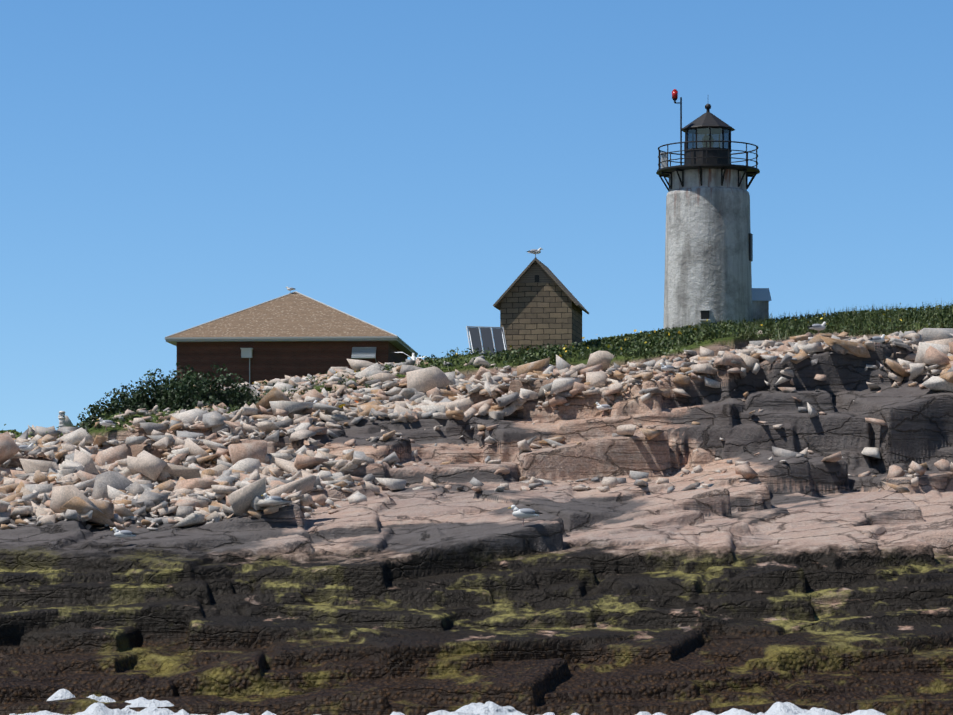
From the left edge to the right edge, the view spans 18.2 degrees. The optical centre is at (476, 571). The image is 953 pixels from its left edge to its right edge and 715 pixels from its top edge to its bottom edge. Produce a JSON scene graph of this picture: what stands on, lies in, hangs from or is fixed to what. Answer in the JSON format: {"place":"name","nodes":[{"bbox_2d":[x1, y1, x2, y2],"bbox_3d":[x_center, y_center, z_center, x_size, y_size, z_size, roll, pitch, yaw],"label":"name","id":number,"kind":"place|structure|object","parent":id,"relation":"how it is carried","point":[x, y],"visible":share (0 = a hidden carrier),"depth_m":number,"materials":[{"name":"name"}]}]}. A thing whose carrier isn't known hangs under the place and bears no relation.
{"place":"outdoors","nodes":[
{"label":"outdoors","id":0,"kind":"place"},
{"bbox_2d":[392,352,424,360],"bbox_3d":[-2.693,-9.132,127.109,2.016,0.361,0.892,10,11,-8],"label":"flying gull","id":1,"kind":"object","parent":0,"point":[413,357],"visible":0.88,"depth_m":126.98,"materials":[{"name":"white"}]},
{"bbox_2d":[9,689,885,714],"bbox_3d":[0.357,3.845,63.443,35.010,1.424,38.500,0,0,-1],"label":"sea foam","id":2,"kind":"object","parent":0,"point":[493,708],"depth_m":77.35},
{"bbox_2d":[0,320,952,714],"bbox_3d":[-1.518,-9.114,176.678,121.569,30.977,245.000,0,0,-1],"label":"island rock","id":3,"kind":"object","parent":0,"point":[810,580],"visible":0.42,"depth_m":87.89,"materials":[{"name":"stone"}]},
{"bbox_2d":[18,443,34,450],"bbox_3d":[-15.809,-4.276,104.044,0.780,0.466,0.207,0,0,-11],"label":"gull","id":4,"kind":"object","parent":3,"relation":"on","point":[25,448],"visible":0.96,"depth_m":103.98,"materials":[{"name":"white"}]},
{"bbox_2d":[58,411,65,427],"bbox_3d":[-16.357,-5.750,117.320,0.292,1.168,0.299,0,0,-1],"label":"vent post","id":5,"kind":"object","parent":3,"relation":"on","point":[61,417],"visible":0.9,"depth_m":117.22,"materials":[{"name":"white paint"}]},
{"bbox_2d":[97,418,117,425],"bbox_3d":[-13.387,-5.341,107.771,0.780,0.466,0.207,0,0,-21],"label":"gull","id":6,"kind":"object","parent":3,"relation":"on","point":[106,422],"visible":1,"depth_m":107.69,"materials":[{"name":"white"}]},
{"bbox_2d":[111,527,138,543],"bbox_3d":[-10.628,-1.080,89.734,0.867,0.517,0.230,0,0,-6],"label":"gull","id":7,"kind":"object","parent":3,"relation":"on","point":[122,534],"visible":1,"depth_m":89.66,"materials":[{"name":"white"}]},
{"bbox_2d":[76,362,261,429],"bbox_3d":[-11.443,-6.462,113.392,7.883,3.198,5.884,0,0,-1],"label":"bayberry bush","id":8,"kind":"object","parent":3,"relation":"on","point":[185,388],"visible":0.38,"depth_m":112.63,"materials":[{"name":"green plant"}]},
{"bbox_2d":[107,390,245,415],"bbox_3d":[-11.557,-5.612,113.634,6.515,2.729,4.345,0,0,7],"label":"bush","id":9,"kind":"object","parent":3,"relation":"on","point":[226,398],"visible":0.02,"depth_m":111.90,"materials":[{"name":"green plant"}]},
{"bbox_2d":[165,291,417,386],"bbox_3d":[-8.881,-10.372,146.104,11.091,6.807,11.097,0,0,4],"label":"house","id":10,"kind":"structure","parent":3,"relation":"on","point":[293,334],"depth_m":141.19,"materials":[{"name":"brown"}]},
{"bbox_2d":[307,400,317,412],"bbox_3d":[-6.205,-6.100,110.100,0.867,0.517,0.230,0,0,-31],"label":"gull","id":11,"kind":"object","parent":3,"relation":"on","point":[311,406],"visible":0.33,"depth_m":110.06,"materials":[{"name":"white"}]},
{"bbox_2d":[0,328,952,529],"bbox_3d":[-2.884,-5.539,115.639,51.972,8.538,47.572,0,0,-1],"label":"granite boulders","id":12,"kind":"object","parent":3,"relation":"on","point":[111,487],"visible":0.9,"depth_m":105.13,"materials":[{"name":"beige stone"}]},
{"bbox_2d":[261,493,287,506],"bbox_3d":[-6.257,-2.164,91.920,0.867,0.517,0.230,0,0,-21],"label":"gull","id":13,"kind":"object","parent":12,"relation":"on","point":[272,498],"visible":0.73,"depth_m":91.81,"materials":[{"name":"white"}]},
{"bbox_2d":[868,334,885,347],"bbox_3d":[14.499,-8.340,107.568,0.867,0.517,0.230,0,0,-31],"label":"gull","id":14,"kind":"object","parent":12,"relation":"on","point":[877,339],"visible":1,"depth_m":107.49,"materials":[{"name":"white"}]},
{"bbox_2d":[1,304,952,434],"bbox_3d":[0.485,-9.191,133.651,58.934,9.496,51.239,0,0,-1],"label":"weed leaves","id":15,"kind":"object","parent":3,"relation":"on","point":[636,337],"visible":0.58,"depth_m":118.51,"materials":[{"name":"green plant"}]},
{"bbox_2d":[2,298,952,438],"bbox_3d":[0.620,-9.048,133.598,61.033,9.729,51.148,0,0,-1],"label":"grass","id":16,"kind":"structure","parent":3,"relation":"on","point":[857,333],"depth_m":119.56,"materials":[{"name":"green plant"}]},
{"bbox_2d":[466,326,506,354],"bbox_3d":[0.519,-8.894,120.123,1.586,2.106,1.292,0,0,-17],"label":"solar array","id":17,"kind":"object","parent":3,"relation":"on","point":[486,335],"visible":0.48,"depth_m":120.43,"materials":[{"name":"grey"}]},
{"bbox_2d":[509,505,542,525],"bbox_3d":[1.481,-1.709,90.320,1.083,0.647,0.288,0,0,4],"label":"gull","id":18,"kind":"object","parent":3,"relation":"on","point":[523,513],"visible":1,"depth_m":90.25,"materials":[{"name":"white"}]},
{"bbox_2d":[493,258,588,354],"bbox_3d":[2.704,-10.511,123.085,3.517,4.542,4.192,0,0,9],"label":"oil house","id":19,"kind":"structure","parent":3,"relation":"on","point":[537,302],"depth_m":121.25,"materials":[{"name":"brick"}]},
{"bbox_2d":[526,248,541,257],"bbox_3d":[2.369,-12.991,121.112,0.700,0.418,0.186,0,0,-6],"label":"gull","id":20,"kind":"structure","parent":19,"relation":"on","point":[535,251],"depth_m":121.06,"materials":[{"name":"white"}]},
{"bbox_2d":[252,303,938,383],"bbox_3d":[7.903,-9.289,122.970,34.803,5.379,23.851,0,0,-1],"label":"wild flowers","id":21,"kind":"object","parent":3,"relation":"on","point":[608,346],"visible":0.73,"depth_m":122.32,"materials":[{"name":"plant"}]},
{"bbox_2d":[595,402,611,414],"bbox_3d":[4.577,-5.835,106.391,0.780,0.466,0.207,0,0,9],"label":"gull","id":22,"kind":"object","parent":3,"relation":"on","point":[603,407],"visible":1,"depth_m":106.33,"materials":[{"name":"white"}]},
{"bbox_2d":[659,363,677,375],"bbox_3d":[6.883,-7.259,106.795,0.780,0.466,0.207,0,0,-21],"label":"gull","id":23,"kind":"object","parent":3,"relation":"on","point":[666,368],"visible":0.98,"depth_m":106.71,"materials":[{"name":"white"}]},
{"bbox_2d":[656,89,771,330],"bbox_3d":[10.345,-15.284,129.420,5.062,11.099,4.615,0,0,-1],"label":"lighthouse","id":24,"kind":"object","parent":3,"relation":"on","point":[708,249],"visible":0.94,"depth_m":127.90,"materials":[{"name":"white paint"}]},
{"bbox_2d":[808,322,826,333],"bbox_3d":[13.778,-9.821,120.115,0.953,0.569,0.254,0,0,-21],"label":"gull","id":25,"kind":"object","parent":3,"relation":"on","point":[818,327],"visible":1,"depth_m":120.03,"materials":[{"name":"white"}]},
{"bbox_2d":[0,0,952,432],"label":"sky","id":26,"kind":"structure","parent":0,"point":[168,167],"materials":[{"name":"blue"}]}
]}

